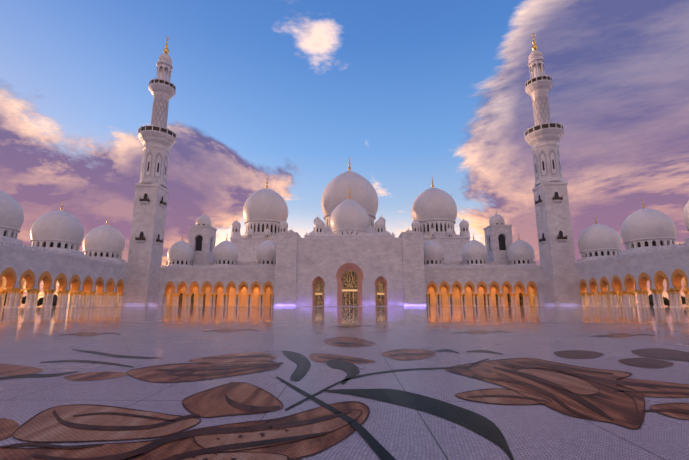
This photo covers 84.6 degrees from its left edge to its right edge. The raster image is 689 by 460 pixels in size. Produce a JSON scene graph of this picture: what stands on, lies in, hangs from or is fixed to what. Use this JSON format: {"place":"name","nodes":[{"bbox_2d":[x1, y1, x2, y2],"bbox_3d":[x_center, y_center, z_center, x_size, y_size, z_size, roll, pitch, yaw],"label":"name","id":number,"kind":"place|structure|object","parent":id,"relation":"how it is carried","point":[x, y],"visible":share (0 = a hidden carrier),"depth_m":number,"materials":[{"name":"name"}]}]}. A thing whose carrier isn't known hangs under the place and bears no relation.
{"place":"outdoors","nodes":[
{"label":"outdoors","id":0,"kind":"place"},
{"bbox_2d":[0,303,688,459],"bbox_3d":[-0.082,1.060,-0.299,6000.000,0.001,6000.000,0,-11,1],"label":"courtyard floor","id":1,"kind":"structure","parent":0,"point":[30,337],"depth_m":7.49,"materials":[{"name":"stone"}]},
{"bbox_2d":[0,191,170,307],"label":"side arcade","id":2,"kind":"object","parent":1,"relation":"on","point":[98,271],"visible":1,"depth_m":105.65,"materials":[{"name":"stone"}]},
{"bbox_2d":[122,37,176,305],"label":"minaret","id":3,"kind":"object","parent":1,"relation":"on","point":[157,137],"visible":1,"depth_m":138.18,"materials":[{"name":"stone"}]},
{"bbox_2d":[158,234,275,305],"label":"arcade","id":4,"kind":"object","parent":1,"relation":"on","point":[224,279],"visible":0.98,"depth_m":138.29,"materials":[{"name":"stone"}]},
{"bbox_2d":[0,324,688,459],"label":"floor floral pattern","id":5,"kind":"object","parent":1,"relation":"on","point":[611,396],"visible":0.92,"depth_m":4.08,"materials":[{"name":"brown stone"}]},
{"bbox_2d":[274,232,425,305],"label":"portal","id":6,"kind":"object","parent":1,"relation":"on","point":[380,271],"visible":1,"depth_m":131.80,"materials":[{"name":"stone"}]},
{"bbox_2d":[423,235,543,305],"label":"arcade","id":7,"kind":"object","parent":1,"relation":"on","point":[475,279],"visible":1,"depth_m":136.95,"materials":[{"name":"stone"}]},
{"bbox_2d":[524,33,581,305],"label":"minaret","id":8,"kind":"object","parent":1,"relation":"on","point":[543,135],"visible":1,"depth_m":136.15,"materials":[{"name":"stone"}]},
{"bbox_2d":[531,199,688,307],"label":"side arcade","id":9,"kind":"object","parent":1,"relation":"on","point":[605,271],"visible":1,"depth_m":106.58,"materials":[{"name":"stone"}]},
{"bbox_2d":[0,0,688,302],"label":"sky","id":10,"kind":"structure","parent":0,"point":[285,92],"materials":[{"name":"blue"}]},
{"bbox_2d":[166,157,535,265],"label":"domes","id":11,"kind":"structure","parent":0,"point":[349,203],"depth_m":203.32,"materials":[{"name":"stone"}]}
]}

